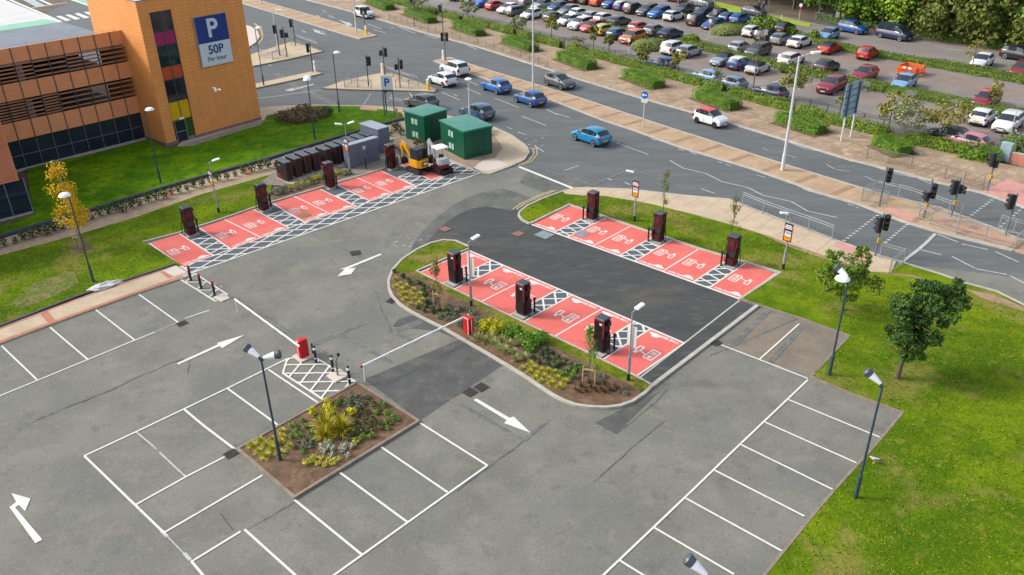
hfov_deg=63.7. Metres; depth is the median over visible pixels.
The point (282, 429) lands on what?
grass tuft
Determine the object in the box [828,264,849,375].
street lamp
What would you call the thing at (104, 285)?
litter bag
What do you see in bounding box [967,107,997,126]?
parked car
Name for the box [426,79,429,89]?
keep left bollard
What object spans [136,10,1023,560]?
worn road markings
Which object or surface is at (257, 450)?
grass tuft
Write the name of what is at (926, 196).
traffic light
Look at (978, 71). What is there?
planted strip
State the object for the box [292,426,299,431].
green shrub
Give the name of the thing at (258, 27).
street lamp
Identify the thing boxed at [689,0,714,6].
parked car
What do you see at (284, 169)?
power cabinet
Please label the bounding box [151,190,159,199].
path shrub
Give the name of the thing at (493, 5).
parked car
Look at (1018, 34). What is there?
wood tree
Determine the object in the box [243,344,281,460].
street lamp
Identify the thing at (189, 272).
bollard
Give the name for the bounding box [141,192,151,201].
path shrub
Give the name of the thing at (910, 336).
lawn tree
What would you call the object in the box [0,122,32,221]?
building wing
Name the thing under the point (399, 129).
wild shrub
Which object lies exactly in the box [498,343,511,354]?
strappy plant
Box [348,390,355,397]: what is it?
grey shrub
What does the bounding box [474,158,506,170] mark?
pale paving
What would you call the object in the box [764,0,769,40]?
lamp pole
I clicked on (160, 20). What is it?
window
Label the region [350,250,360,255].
manhole cover
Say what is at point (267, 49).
guard rail
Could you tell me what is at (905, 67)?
plastic barrier enclosure
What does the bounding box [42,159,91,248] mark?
birch tree
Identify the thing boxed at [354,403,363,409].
grey shrub
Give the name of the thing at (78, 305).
footpath
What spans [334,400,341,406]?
green shrub
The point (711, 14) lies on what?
parked car
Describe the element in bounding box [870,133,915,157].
clipped hedge
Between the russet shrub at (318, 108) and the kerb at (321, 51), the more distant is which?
the kerb at (321, 51)
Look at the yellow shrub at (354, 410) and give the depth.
39.92 m
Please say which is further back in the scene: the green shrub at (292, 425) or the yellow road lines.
the yellow road lines
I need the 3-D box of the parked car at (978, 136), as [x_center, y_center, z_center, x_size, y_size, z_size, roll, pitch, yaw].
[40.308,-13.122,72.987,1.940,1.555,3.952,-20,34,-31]
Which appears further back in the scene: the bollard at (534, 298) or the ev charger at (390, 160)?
the ev charger at (390, 160)
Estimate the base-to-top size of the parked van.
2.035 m
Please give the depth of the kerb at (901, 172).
78.81 m
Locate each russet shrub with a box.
[272,110,288,120]
[284,114,295,122]
[287,106,299,112]
[289,111,304,119]
[290,112,306,123]
[294,108,308,114]
[296,103,311,113]
[308,115,318,121]
[313,106,326,112]
[318,111,328,117]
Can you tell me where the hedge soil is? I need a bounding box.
[363,2,918,157]
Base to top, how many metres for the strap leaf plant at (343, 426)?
0.868 m
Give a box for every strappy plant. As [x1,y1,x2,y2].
[468,330,484,341]
[480,331,496,341]
[480,334,488,343]
[488,336,500,346]
[492,335,505,343]
[493,341,501,350]
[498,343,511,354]
[502,338,514,345]
[510,345,517,354]
[510,353,518,360]
[513,337,522,345]
[517,350,529,359]
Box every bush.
[683,34,700,41]
[748,15,782,29]
[778,63,790,72]
[785,25,798,34]
[810,29,819,37]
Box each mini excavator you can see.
[400,140,431,175]
[427,138,453,175]
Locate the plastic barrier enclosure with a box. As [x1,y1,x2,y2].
[897,62,925,76]
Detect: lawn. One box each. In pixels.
[0,105,402,233]
[0,175,272,323]
[520,192,1023,574]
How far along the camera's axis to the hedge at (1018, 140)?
70.59 m
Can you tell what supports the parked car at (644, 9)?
on the brick parking bays at (928, 76)
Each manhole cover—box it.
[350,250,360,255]
[438,226,451,231]
[512,231,524,235]
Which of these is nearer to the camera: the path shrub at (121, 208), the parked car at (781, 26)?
the path shrub at (121, 208)
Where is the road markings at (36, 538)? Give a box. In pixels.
[0,166,879,574]
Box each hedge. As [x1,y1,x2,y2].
[365,0,394,9]
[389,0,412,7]
[403,6,436,22]
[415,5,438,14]
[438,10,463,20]
[451,19,485,36]
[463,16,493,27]
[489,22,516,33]
[500,34,539,51]
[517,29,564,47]
[555,49,597,69]
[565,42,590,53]
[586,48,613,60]
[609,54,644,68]
[620,67,665,88]
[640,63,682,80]
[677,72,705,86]
[691,86,743,110]
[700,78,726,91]
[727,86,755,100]
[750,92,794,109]
[772,109,829,134]
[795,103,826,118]
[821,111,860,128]
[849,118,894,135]
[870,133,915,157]
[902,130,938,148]
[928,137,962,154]
[956,140,1002,162]
[999,130,1023,152]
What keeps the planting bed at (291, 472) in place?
on the car park surface
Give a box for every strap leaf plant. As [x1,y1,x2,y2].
[309,410,336,439]
[311,422,336,445]
[319,418,341,439]
[327,411,352,437]
[333,416,354,438]
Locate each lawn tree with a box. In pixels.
[815,245,885,310]
[877,277,972,378]
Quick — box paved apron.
[178,120,263,146]
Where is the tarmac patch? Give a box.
[365,315,657,432]
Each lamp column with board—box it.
[207,158,219,212]
[335,121,353,173]
[467,234,479,305]
[626,170,638,220]
[626,302,644,380]
[779,211,793,269]
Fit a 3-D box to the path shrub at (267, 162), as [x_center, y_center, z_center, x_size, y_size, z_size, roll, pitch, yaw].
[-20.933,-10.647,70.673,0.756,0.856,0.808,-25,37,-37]
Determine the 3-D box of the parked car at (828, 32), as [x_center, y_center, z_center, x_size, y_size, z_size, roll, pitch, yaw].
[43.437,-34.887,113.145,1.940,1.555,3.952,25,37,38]
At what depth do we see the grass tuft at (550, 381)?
42.00 m
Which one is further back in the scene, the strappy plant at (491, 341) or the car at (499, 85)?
the car at (499, 85)
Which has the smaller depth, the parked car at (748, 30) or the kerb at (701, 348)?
the kerb at (701, 348)
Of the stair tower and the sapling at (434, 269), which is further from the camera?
the stair tower
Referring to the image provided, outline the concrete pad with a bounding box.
[214,293,229,301]
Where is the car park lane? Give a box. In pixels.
[420,0,1023,166]
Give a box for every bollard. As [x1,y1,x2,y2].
[187,265,191,280]
[197,273,201,288]
[211,281,215,295]
[312,346,317,362]
[313,60,316,70]
[330,355,334,371]
[346,365,350,383]
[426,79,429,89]
[465,266,467,281]
[533,297,535,312]
[613,333,615,349]
[720,251,723,265]
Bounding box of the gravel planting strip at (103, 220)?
[0,169,276,254]
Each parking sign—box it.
[192,12,233,67]
[380,76,394,115]
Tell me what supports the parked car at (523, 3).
on the car park lane
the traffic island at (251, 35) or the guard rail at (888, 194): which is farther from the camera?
the traffic island at (251, 35)
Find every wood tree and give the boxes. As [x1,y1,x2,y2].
[804,0,834,13]
[829,0,877,16]
[840,0,897,19]
[859,0,909,22]
[881,0,942,27]
[896,0,983,40]
[929,0,1011,42]
[948,0,1023,46]
[978,0,1023,44]
[1015,1,1023,25]
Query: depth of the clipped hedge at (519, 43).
110.28 m
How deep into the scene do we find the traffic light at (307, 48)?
99.17 m
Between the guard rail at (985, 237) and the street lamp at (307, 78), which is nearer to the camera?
the guard rail at (985, 237)
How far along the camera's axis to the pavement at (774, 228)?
60.46 m
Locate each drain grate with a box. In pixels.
[176,320,187,326]
[222,448,238,458]
[385,298,394,303]
[461,387,477,396]
[473,382,488,391]
[711,340,721,345]
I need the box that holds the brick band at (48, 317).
[0,267,183,341]
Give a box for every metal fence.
[416,1,959,140]
[814,12,831,24]
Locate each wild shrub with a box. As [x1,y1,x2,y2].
[390,122,397,131]
[397,125,404,134]
[413,136,421,146]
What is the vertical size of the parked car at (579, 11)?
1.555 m
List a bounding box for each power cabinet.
[274,157,298,183]
[284,153,307,179]
[294,150,316,176]
[303,148,322,173]
[314,144,337,168]
[324,142,344,167]
[333,139,344,162]
[341,136,356,141]
[350,133,365,139]
[358,131,380,153]
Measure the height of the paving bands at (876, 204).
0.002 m
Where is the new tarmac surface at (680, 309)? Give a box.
[420,207,753,382]
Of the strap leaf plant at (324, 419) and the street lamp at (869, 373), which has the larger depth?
the strap leaf plant at (324, 419)
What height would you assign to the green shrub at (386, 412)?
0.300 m
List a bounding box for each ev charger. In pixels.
[179,204,199,237]
[254,181,272,212]
[322,160,338,189]
[384,143,398,170]
[445,249,465,286]
[512,279,534,319]
[584,189,601,222]
[591,313,613,357]
[649,210,667,244]
[722,232,741,269]
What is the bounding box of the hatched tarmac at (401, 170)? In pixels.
[180,162,743,357]
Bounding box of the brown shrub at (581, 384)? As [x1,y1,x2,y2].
[574,379,585,387]
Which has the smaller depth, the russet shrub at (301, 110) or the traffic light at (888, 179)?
the traffic light at (888, 179)
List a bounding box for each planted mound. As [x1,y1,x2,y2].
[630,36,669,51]
[710,21,747,36]
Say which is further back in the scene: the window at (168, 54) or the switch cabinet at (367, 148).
the window at (168, 54)
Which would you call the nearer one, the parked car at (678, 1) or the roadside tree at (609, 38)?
the roadside tree at (609, 38)
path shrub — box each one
[0,236,6,245]
[10,236,18,243]
[17,230,27,239]
[26,227,36,237]
[34,226,42,233]
[39,224,51,235]
[47,219,58,231]
[94,206,104,215]
[103,204,113,213]
[110,200,119,210]
[116,201,127,212]
[125,195,135,207]
[136,198,142,205]
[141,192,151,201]
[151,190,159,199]
[157,188,168,198]
[174,183,181,192]
[188,179,196,186]
[197,178,204,185]
[212,170,221,180]
[238,165,246,173]
[246,163,255,171]
[255,160,264,169]
[263,158,271,167]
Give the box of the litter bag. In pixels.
[87,279,122,290]
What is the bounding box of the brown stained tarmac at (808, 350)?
[718,310,840,375]
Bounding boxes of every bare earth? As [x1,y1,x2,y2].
[11,271,78,307]
[393,121,502,167]
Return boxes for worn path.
[757,232,1023,310]
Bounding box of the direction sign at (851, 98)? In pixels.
[840,79,862,140]
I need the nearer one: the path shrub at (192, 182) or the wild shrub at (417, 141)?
the path shrub at (192, 182)
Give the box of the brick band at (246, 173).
[7,145,323,238]
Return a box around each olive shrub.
[368,416,376,422]
[369,401,377,407]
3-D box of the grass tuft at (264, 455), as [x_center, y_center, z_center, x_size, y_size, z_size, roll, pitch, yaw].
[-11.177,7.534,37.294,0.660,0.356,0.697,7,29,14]
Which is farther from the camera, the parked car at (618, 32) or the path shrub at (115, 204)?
the parked car at (618, 32)
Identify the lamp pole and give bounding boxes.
[713,0,716,25]
[753,33,760,87]
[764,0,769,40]
[835,0,839,26]
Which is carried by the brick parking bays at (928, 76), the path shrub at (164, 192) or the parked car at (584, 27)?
the parked car at (584, 27)
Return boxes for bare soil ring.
[69,244,452,313]
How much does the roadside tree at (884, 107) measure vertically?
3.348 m
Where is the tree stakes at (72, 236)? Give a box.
[71,234,82,248]
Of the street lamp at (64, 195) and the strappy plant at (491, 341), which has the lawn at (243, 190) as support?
the street lamp at (64, 195)
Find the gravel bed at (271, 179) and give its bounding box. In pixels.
[262,147,400,185]
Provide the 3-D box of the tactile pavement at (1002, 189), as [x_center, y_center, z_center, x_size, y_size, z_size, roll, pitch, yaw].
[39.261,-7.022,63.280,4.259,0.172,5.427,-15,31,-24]
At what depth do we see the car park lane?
106.17 m
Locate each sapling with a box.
[429,255,445,305]
[581,324,599,382]
[660,168,671,210]
[725,188,742,232]
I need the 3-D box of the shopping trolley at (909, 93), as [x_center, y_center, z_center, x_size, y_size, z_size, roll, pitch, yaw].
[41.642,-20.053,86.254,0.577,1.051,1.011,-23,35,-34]
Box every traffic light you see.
[272,24,280,55]
[279,26,288,55]
[289,18,295,45]
[306,43,313,71]
[360,6,366,25]
[365,55,370,85]
[379,46,386,74]
[394,58,402,87]
[437,3,442,29]
[440,32,447,60]
[873,213,890,255]
[878,166,893,206]
[922,179,938,219]
[949,178,966,216]
[986,152,999,190]
[1004,193,1018,234]
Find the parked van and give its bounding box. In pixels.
[875,21,912,41]
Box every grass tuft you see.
[246,440,258,448]
[252,446,262,453]
[255,436,262,442]
[260,438,269,447]
[260,450,271,459]
[265,443,275,453]
[274,448,286,456]
[277,426,287,433]
[285,441,292,447]
[543,366,551,373]
[544,379,555,386]
[553,382,564,389]
[559,377,568,383]
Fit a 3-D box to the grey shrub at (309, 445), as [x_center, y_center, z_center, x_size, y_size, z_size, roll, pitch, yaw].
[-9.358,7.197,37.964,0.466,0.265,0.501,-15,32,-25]
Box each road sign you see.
[627,38,630,55]
[641,90,647,127]
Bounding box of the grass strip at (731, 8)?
[712,1,810,26]
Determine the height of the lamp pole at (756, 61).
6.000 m
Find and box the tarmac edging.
[640,300,739,376]
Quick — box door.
[173,118,188,142]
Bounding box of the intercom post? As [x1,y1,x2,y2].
[326,353,346,382]
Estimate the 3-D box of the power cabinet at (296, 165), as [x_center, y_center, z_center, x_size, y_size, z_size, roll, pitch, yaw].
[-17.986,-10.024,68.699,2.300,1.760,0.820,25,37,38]
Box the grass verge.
[390,240,649,404]
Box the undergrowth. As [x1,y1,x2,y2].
[815,11,1023,48]
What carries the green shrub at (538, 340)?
on the planting bed at (591, 396)
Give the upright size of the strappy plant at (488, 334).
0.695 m
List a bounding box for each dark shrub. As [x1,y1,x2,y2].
[538,350,544,355]
[544,360,550,366]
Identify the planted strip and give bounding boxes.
[522,4,626,29]
[675,37,731,53]
[726,49,848,79]
[797,32,932,64]
[847,74,1023,115]
[923,58,1023,83]
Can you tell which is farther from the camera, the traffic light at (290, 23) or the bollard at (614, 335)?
the traffic light at (290, 23)
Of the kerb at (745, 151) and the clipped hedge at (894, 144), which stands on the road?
the kerb at (745, 151)
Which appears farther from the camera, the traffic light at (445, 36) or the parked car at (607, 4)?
the parked car at (607, 4)
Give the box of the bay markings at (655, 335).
[149,165,775,375]
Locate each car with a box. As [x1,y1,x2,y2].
[353,5,374,18]
[404,92,438,106]
[428,71,457,87]
[439,59,469,76]
[459,102,495,120]
[473,0,487,7]
[481,77,511,94]
[484,0,504,10]
[496,2,517,12]
[504,5,527,15]
[513,89,546,107]
[517,0,536,6]
[520,7,542,19]
[530,0,552,7]
[542,11,562,21]
[543,71,575,89]
[546,0,567,10]
[557,3,578,14]
[557,13,578,26]
[567,15,592,30]
[568,7,587,15]
[571,125,611,146]
[578,0,588,4]
[579,19,603,32]
[582,10,597,16]
[589,0,604,6]
[592,12,612,21]
[593,23,612,35]
[601,0,616,8]
[605,27,626,40]
[606,15,631,25]
[612,0,626,10]
[618,28,646,44]
[622,2,641,13]
[627,21,646,29]
[635,3,657,16]
[643,23,663,35]
[645,56,676,68]
[647,5,671,18]
[656,27,683,38]
[659,39,683,55]
[662,10,684,21]
[666,0,686,2]
[673,2,695,12]
[675,44,702,58]
[685,13,708,26]
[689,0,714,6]
[690,68,723,80]
[692,106,729,128]
[693,6,712,15]
[701,17,726,28]
[706,7,728,17]
[709,51,734,66]
[713,74,748,88]
[718,11,733,21]
[726,55,751,70]
[727,40,750,51]
[729,12,750,21]
[741,4,766,16]
[741,25,759,37]
[744,40,772,55]
[744,60,770,75]
[751,83,789,99]
[753,28,775,40]
[769,32,791,45]
[774,21,794,32]
[776,51,805,64]
[786,35,812,48]
[813,58,839,72]
[816,73,847,94]
[817,41,841,54]
[818,26,840,38]
[837,19,868,34]
[851,64,879,78]
[856,45,878,60]
[890,71,918,87]
[923,125,969,139]
[942,130,994,146]
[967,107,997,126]
[969,51,994,67]
[972,88,1000,105]
[991,108,1023,132]
[999,44,1023,59]
[1008,59,1023,73]
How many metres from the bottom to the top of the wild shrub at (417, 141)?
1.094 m
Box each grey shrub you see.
[303,440,312,448]
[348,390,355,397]
[353,398,362,404]
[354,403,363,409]
[435,312,444,318]
[469,309,478,315]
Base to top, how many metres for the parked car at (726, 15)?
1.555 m
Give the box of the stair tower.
[86,0,260,146]
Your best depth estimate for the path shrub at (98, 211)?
61.81 m
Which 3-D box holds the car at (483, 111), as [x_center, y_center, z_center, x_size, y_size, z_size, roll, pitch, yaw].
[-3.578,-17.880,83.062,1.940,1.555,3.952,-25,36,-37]
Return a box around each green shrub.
[288,421,296,427]
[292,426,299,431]
[296,431,303,437]
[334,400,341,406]
[359,432,366,439]
[383,408,390,414]
[389,412,397,418]
[501,326,513,337]
[506,324,523,334]
[512,330,524,339]
[517,331,535,342]
[522,338,538,352]
[529,332,544,344]
[534,330,550,344]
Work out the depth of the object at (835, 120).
78.86 m
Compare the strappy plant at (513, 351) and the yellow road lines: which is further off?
the yellow road lines
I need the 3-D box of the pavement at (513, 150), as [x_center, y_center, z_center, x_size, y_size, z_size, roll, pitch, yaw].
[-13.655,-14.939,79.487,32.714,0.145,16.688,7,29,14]
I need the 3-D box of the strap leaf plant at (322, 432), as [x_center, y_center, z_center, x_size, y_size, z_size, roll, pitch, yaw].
[-8.762,6.620,38.368,1.427,0.880,1.558,0,28,2]
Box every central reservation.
[242,0,373,37]
[435,57,1023,253]
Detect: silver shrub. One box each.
[324,442,330,449]
[329,443,336,450]
[337,446,346,452]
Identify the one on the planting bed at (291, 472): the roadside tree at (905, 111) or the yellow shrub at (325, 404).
the yellow shrub at (325, 404)
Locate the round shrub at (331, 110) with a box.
[322,106,333,115]
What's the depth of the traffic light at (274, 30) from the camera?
107.07 m
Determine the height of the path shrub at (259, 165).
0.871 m
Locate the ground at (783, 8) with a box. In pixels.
[0,0,1023,225]
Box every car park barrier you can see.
[233,298,313,362]
[360,314,473,381]
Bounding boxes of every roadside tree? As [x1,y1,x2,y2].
[409,0,428,7]
[459,0,478,17]
[509,15,527,34]
[543,14,562,33]
[569,35,585,46]
[588,24,599,48]
[603,33,614,50]
[634,41,651,64]
[670,50,686,69]
[713,66,726,88]
[779,65,812,88]
[835,93,844,114]
[877,91,915,126]
[879,98,929,139]
[919,99,976,127]
[964,38,986,65]
[988,79,1004,100]
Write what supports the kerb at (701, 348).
on the new tarmac surface at (680, 309)
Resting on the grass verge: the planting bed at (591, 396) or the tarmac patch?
the planting bed at (591, 396)
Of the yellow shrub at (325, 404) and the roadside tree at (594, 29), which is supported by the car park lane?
the roadside tree at (594, 29)
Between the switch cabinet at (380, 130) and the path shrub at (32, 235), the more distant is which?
the switch cabinet at (380, 130)
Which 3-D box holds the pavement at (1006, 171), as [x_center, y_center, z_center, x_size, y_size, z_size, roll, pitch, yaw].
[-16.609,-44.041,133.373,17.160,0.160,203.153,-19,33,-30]
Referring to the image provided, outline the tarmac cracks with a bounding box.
[28,233,668,530]
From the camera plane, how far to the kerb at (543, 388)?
43.88 m
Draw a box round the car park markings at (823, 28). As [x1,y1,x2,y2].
[634,22,960,88]
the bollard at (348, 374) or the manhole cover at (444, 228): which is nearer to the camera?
the bollard at (348, 374)
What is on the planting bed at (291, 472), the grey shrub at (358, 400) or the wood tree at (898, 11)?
the grey shrub at (358, 400)
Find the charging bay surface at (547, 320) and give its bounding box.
[151,163,774,374]
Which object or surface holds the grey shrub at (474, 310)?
on the planting bed at (591, 396)
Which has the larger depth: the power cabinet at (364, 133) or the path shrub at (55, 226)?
the power cabinet at (364, 133)
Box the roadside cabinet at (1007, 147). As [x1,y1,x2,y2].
[998,141,1014,161]
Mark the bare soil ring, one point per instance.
(87, 248)
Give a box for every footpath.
[0,120,405,246]
[0,265,187,343]
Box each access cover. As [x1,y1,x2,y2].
[296,212,310,217]
[534,230,554,238]
[574,230,589,236]
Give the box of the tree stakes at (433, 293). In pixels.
[432,291,443,306]
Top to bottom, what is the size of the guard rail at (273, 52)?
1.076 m
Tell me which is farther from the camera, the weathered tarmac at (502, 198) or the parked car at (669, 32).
the parked car at (669, 32)
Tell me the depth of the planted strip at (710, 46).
107.81 m
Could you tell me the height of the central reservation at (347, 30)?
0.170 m
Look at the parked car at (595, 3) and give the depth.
137.30 m
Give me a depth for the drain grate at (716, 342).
45.43 m
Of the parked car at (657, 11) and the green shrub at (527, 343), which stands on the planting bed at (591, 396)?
the green shrub at (527, 343)
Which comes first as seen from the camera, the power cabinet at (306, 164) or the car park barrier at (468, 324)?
the car park barrier at (468, 324)
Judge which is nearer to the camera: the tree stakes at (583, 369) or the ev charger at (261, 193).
the tree stakes at (583, 369)
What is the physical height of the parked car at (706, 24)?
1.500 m
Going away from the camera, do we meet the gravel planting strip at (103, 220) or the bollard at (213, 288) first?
the bollard at (213, 288)
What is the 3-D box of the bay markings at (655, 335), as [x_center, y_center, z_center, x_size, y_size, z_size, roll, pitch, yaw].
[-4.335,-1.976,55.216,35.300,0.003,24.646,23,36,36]
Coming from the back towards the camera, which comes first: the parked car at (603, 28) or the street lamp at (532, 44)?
the parked car at (603, 28)
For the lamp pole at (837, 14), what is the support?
on the car park lane
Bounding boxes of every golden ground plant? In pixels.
[302,458,310,465]
[309,454,317,460]
[328,458,337,465]
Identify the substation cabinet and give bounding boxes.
[403,103,447,143]
[439,114,492,159]
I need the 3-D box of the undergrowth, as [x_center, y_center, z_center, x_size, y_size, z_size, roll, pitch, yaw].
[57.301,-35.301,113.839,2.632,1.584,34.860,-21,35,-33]
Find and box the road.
[45,0,1023,277]
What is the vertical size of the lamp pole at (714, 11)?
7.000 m
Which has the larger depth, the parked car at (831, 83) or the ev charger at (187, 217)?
the parked car at (831, 83)
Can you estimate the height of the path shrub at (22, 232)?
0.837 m
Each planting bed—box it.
[240,384,415,493]
[268,172,352,199]
[277,112,326,123]
[390,271,640,404]
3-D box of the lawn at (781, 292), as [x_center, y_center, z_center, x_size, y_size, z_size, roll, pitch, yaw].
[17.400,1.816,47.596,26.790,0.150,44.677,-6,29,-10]
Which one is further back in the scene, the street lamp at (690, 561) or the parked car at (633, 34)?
the parked car at (633, 34)
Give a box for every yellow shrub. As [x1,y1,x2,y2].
[307,405,317,415]
[320,401,332,412]
[324,405,336,416]
[347,406,357,414]
[476,317,492,332]
[486,317,498,325]
[486,322,500,334]
[494,319,506,330]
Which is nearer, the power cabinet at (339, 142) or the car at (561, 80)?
the power cabinet at (339, 142)
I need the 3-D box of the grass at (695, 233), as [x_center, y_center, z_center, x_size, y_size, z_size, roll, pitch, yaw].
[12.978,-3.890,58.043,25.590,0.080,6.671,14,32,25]
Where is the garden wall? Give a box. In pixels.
[1005,151,1023,165]
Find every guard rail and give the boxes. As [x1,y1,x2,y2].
[259,44,276,55]
[259,49,287,58]
[290,34,317,49]
[343,71,371,88]
[385,66,418,87]
[388,97,403,109]
[389,14,547,66]
[742,192,834,239]
[860,180,963,217]
[866,146,985,189]
[879,242,906,272]
[918,204,1023,247]
[998,215,1023,234]
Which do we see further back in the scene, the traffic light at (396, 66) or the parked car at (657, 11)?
the parked car at (657, 11)
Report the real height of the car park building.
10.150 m
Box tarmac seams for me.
[273,73,802,441]
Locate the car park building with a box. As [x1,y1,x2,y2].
[0,0,146,171]
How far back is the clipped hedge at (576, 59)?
101.33 m
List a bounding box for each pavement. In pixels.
[177,105,526,172]
[311,0,1023,190]
[360,107,378,109]
[563,188,895,271]
[835,241,872,264]
[884,206,916,220]
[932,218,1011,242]
[982,179,1023,204]
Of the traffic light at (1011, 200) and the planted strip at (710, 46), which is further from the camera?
the planted strip at (710, 46)
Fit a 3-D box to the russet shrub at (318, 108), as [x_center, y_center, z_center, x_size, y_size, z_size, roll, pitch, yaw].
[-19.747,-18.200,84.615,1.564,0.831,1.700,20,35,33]
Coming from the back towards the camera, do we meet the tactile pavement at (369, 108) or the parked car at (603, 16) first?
the parked car at (603, 16)
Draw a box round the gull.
[870,456,882,463]
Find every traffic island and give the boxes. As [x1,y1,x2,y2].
[246,25,258,45]
[251,42,319,65]
[256,71,319,86]
[325,73,434,90]
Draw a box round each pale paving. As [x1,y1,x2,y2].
[163,266,185,275]
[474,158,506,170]
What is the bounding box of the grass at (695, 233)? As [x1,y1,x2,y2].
[521,197,878,272]
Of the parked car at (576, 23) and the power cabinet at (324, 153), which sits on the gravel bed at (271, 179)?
the power cabinet at (324, 153)
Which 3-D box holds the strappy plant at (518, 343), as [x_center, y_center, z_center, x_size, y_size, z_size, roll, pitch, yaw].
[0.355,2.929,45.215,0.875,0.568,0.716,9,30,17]
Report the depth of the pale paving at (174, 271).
53.84 m
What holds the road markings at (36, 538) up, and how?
on the car park surface
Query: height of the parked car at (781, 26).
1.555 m
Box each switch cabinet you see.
[342,135,379,168]
[359,120,389,152]
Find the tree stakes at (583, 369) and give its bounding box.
[582,365,595,383]
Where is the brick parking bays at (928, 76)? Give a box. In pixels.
[478,2,1023,135]
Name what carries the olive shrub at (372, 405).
on the planting bed at (291, 472)
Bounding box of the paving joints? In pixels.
[581,188,846,256]
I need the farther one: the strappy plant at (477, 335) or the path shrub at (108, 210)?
the path shrub at (108, 210)
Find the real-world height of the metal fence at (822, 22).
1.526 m
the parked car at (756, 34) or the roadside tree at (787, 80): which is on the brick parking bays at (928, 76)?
the parked car at (756, 34)
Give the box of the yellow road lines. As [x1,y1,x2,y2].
[253,23,556,209]
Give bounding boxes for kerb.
[0,117,404,238]
[0,263,175,326]
[143,159,480,242]
[236,381,420,499]
[242,1,376,39]
[247,25,260,46]
[252,41,323,66]
[255,70,323,88]
[259,105,529,174]
[307,0,1023,207]
[321,72,436,92]
[387,239,653,409]
[415,248,650,383]
[433,57,1021,239]
[433,60,1012,250]
[518,191,562,224]
[530,203,780,298]
[562,187,1023,304]
[651,304,758,387]
[740,298,903,574]
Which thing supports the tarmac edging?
on the car park surface
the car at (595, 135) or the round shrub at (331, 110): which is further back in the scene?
the round shrub at (331, 110)
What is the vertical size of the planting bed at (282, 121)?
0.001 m
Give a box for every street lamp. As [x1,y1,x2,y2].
[58,192,94,281]
[144,107,161,182]
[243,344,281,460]
[255,26,263,84]
[272,9,282,54]
[303,75,315,138]
[332,51,339,111]
[353,0,357,31]
[465,77,471,114]
[532,0,533,88]
[683,553,707,574]
[780,51,821,170]
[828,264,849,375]
[853,367,883,498]
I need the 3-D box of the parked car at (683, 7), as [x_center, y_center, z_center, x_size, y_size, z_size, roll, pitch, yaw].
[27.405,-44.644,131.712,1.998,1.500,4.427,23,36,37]
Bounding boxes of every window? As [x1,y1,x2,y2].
[149,9,173,32]
[156,43,180,66]
[164,77,187,102]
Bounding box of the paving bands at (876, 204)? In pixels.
[245,1,1023,248]
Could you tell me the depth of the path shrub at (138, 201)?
63.75 m
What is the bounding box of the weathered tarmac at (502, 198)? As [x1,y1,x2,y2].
[410,171,602,251]
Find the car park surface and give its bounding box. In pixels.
[0,152,1023,574]
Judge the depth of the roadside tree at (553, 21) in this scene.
114.92 m
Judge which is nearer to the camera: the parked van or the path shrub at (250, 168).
the path shrub at (250, 168)

